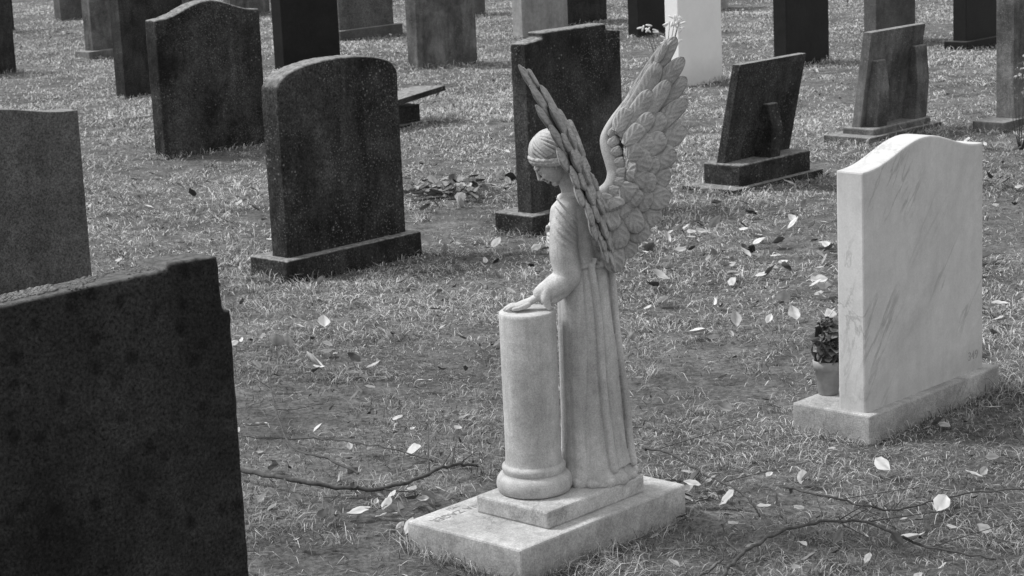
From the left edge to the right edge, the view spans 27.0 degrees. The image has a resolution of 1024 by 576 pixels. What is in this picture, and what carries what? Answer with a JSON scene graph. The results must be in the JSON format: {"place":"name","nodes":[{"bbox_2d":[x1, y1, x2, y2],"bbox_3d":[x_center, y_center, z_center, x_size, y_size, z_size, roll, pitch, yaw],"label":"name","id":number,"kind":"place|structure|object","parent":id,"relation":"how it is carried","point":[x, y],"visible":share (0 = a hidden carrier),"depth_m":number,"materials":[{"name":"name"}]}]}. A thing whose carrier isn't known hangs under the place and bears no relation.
{"place":"outdoors","nodes":[
{"label":"outdoors","id":0,"kind":"place"},
{"bbox_2d":[0,0,1023,575],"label":"ground","id":1,"kind":"structure","parent":0,"point":[356,560],"depth_m":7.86,"materials":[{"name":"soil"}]},
{"bbox_2d":[0,0,15,73],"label":"gravestone","id":2,"kind":"object","parent":1,"relation":"on","point":[7,58],"visible":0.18,"depth_m":18.36,"materials":[{"name":"stone"}]},
{"bbox_2d":[10,0,14,30],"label":"gravestone","id":3,"kind":"object","parent":1,"relation":"on","point":[12,15],"depth_m":22.77,"materials":[{"name":"stone"}]},
{"bbox_2d":[0,108,91,294],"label":"gravestone","id":4,"kind":"object","parent":1,"relation":"on","point":[44,238],"visible":0.84,"depth_m":8.44,"materials":[{"name":"grey stone"}]},
{"bbox_2d":[53,0,82,20],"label":"gravestone","id":5,"kind":"object","parent":1,"relation":"on","point":[67,9],"depth_m":23.91,"materials":[{"name":"grey stone"}]},
{"bbox_2d":[75,0,112,59],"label":"gravestone","id":6,"kind":"object","parent":1,"relation":"on","point":[97,27],"visible":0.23,"depth_m":19.31,"materials":[{"name":"stone"}]},
{"bbox_2d":[0,253,248,575],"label":"gravestone","id":7,"kind":"object","parent":1,"relation":"on","point":[119,449],"visible":1,"depth_m":4.85,"materials":[{"name":"stone"}]},
{"bbox_2d":[109,0,181,98],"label":"gravestone","id":8,"kind":"object","parent":1,"relation":"on","point":[128,18],"visible":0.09,"depth_m":16.13,"materials":[{"name":"stone"}]},
{"bbox_2d":[145,0,264,159],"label":"gravestone","id":9,"kind":"object","parent":1,"relation":"on","point":[205,70],"visible":0.86,"depth_m":12.88,"materials":[{"name":"stone"}]},
{"bbox_2d":[223,0,269,13],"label":"gravestone","id":10,"kind":"object","parent":1,"relation":"on","point":[262,6],"depth_m":23.27,"materials":[{"name":"stone"}]},
{"bbox_2d":[233,363,358,474],"bbox_3d":[-0.690,0.398,6.633,0.513,0.118,1.349,-3,12,0],"label":"fallen branch","id":11,"kind":"object","parent":1,"relation":"on","point":[323,456],"visible":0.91,"depth_m":6.49,"materials":[{"name":"wood"}]},
{"bbox_2d":[271,0,339,70],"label":"gravestone","id":12,"kind":"object","parent":1,"relation":"on","point":[305,29],"visible":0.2,"depth_m":17.43,"materials":[{"name":"black stone"}]},
{"bbox_2d":[250,55,421,283],"bbox_3d":[-0.785,-0.532,9.323,0.248,0.957,0.803,9,16,42],"label":"gravestone","id":13,"kind":"object","parent":1,"relation":"on","point":[333,160],"visible":0.88,"depth_m":9.22,"materials":[{"name":"stone"}]},
{"bbox_2d":[241,436,433,461],"bbox_3d":[-0.529,0.483,6.370,0.603,0.043,0.376,-3,12,0],"label":"fallen branch","id":14,"kind":"object","parent":1,"relation":"on","point":[377,444],"visible":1,"depth_m":6.43,"materials":[{"name":"wood"}]},
{"bbox_2d":[337,0,402,40],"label":"gravestone","id":15,"kind":"object","parent":1,"relation":"on","point":[362,19],"visible":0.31,"depth_m":20.21,"materials":[{"name":"grey stone"}]},
{"bbox_2d":[398,85,445,127],"bbox_3d":[-0.712,-1.126,13.636,0.301,0.294,0.542,9,16,42],"label":"slanted marker","id":16,"kind":"object","parent":1,"relation":"on","point":[409,114],"visible":0.4,"depth_m":13.65,"materials":[{"name":"stone"}]},
{"bbox_2d":[405,0,476,68],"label":"gravestone","id":17,"kind":"object","parent":1,"relation":"on","point":[440,31],"visible":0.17,"depth_m":17.21,"materials":[{"name":"stone"}]},
{"bbox_2d":[475,0,484,14],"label":"gravestone","id":18,"kind":"object","parent":1,"relation":"on","point":[479,6],"depth_m":21.84,"materials":[{"name":"grey stone"}]},
{"bbox_2d":[14,0,1023,575],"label":"fallen leaves","id":19,"kind":"object","parent":1,"relation":"on","point":[446,186],"depth_m":7.77,"materials":[{"name":"grey plant"}]},
{"bbox_2d":[512,0,567,38],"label":"gravestone","id":20,"kind":"object","parent":1,"relation":"on","point":[531,15],"depth_m":19.36,"materials":[{"name":"stone"}]},
{"bbox_2d":[408,37,687,575],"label":"angel statue","id":21,"kind":"object","parent":1,"relation":"on","point":[579,483],"visible":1,"depth_m":5.48,"materials":[{"name":"stone"}]},
{"bbox_2d":[495,23,623,236],"bbox_3d":[0.255,-0.757,10.141,0.253,0.963,0.773,9,16,42],"label":"gravestone","id":22,"kind":"object","parent":1,"relation":"on","point":[576,70],"visible":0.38,"depth_m":9.99,"materials":[{"name":"stone"}]},
{"bbox_2d":[567,0,606,25],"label":"gravestone","id":23,"kind":"object","parent":1,"relation":"on","point":[583,11],"depth_m":20.32,"materials":[{"name":"stone"}]},
{"bbox_2d":[627,0,664,37],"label":"gravestone","id":24,"kind":"object","parent":1,"relation":"on","point":[641,13],"depth_m":18.91,"materials":[{"name":"black stone"}]},
{"bbox_2d":[637,14,685,60],"bbox_3d":[1.002,-1.522,14.205,0.330,0.589,0.087,-3,12,0],"label":"flowering plant","id":25,"kind":"object","parent":1,"relation":"on","point":[674,17],"visible":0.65,"depth_m":14.16,"materials":[{"name":"white plant"}]},
{"bbox_2d":[665,0,721,86],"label":"gravestone","id":26,"kind":"object","parent":1,"relation":"on","point":[699,48],"visible":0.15,"depth_m":15.30,"materials":[{"name":"stone"}]},
{"bbox_2d":[675,524,767,575],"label":"fallen branch","id":27,"kind":"object","parent":1,"relation":"on","point":[714,566],"visible":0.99,"depth_m":5.29,"materials":[{"name":"wood"}]},
{"bbox_2d":[721,0,727,8],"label":"gravestone","id":28,"kind":"object","parent":1,"relation":"on","point":[724,4],"depth_m":21.75,"materials":[{"name":"stone"}]},
{"bbox_2d":[642,424,815,517],"bbox_3d":[0.602,0.493,5.881,0.445,0.124,0.688,-3,12,0],"label":"fallen branch","id":29,"kind":"object","parent":1,"relation":"on","point":[645,448],"visible":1,"depth_m":5.99,"materials":[{"name":"wood"}]},
{"bbox_2d":[682,53,822,194],"bbox_3d":[1.231,-0.835,10.921,0.335,0.683,0.760,9,16,42],"label":"slanted gravestone","id":30,"kind":"object","parent":1,"relation":"on","point":[758,122],"visible":0.98,"depth_m":10.83,"materials":[{"name":"stone"}]},
{"bbox_2d":[773,0,828,64],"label":"gravestone","id":31,"kind":"object","parent":1,"relation":"on","point":[800,26],"visible":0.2,"depth_m":16.05,"materials":[{"name":"black stone"}]},
{"bbox_2d":[722,497,1020,575],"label":"fallen branch","id":32,"kind":"object","parent":1,"relation":"on","point":[742,553],"visible":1,"depth_m":5.44,"materials":[{"name":"wood"}]},
{"bbox_2d":[824,23,941,144],"bbox_3d":[2.163,-1.187,12.433,0.315,0.659,0.760,9,16,42],"label":"slanted gravestone","id":33,"kind":"object","parent":1,"relation":"on","point":[892,86],"visible":0.99,"depth_m":12.33,"materials":[{"name":"stone"}]},
{"bbox_2d":[864,0,914,31],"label":"gravestone","id":34,"kind":"object","parent":1,"relation":"on","point":[881,14],"depth_m":17.36,"materials":[{"name":"grey stone"}]},
{"bbox_2d":[793,134,998,444],"bbox_3d":[1.187,-0.018,6.561,0.280,0.922,0.730,9,16,42],"label":"gravestone","id":35,"kind":"object","parent":1,"relation":"on","point":[909,221],"visible":0.95,"depth_m":6.40,"materials":[{"name":"white stone"}]},
{"bbox_2d":[809,316,838,395],"bbox_3d":[0.974,0.202,6.523,0.128,0.245,0.131,-3,12,0],"label":"potted plant","id":36,"kind":"object","parent":35,"relation":"on","point":[824,337],"visible":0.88,"depth_m":6.49,"materials":[{"name":"grey plant"}]},
{"bbox_2d":[783,461,1023,528],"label":"fallen branch","id":37,"kind":"object","parent":1,"relation":"on","point":[833,497],"visible":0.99,"depth_m":5.71,"materials":[{"name":"wood"}]},
{"bbox_2d":[944,0,996,50],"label":"gravestone","id":38,"kind":"object","parent":1,"relation":"on","point":[974,23],"visible":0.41,"depth_m":16.85,"materials":[{"name":"black stone"}]},
{"bbox_2d":[973,0,1023,133],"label":"gravestone","id":39,"kind":"object","parent":1,"relation":"on","point":[1010,38],"visible":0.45,"depth_m":12.40,"materials":[{"name":"stone"}]},
{"bbox_2d":[1010,55,1023,149],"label":"bare shrub","id":40,"kind":"object","parent":1,"relation":"on","point":[1019,75],"visible":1,"depth_m":11.59,"materials":[{"name":"grey plant"}]}
]}

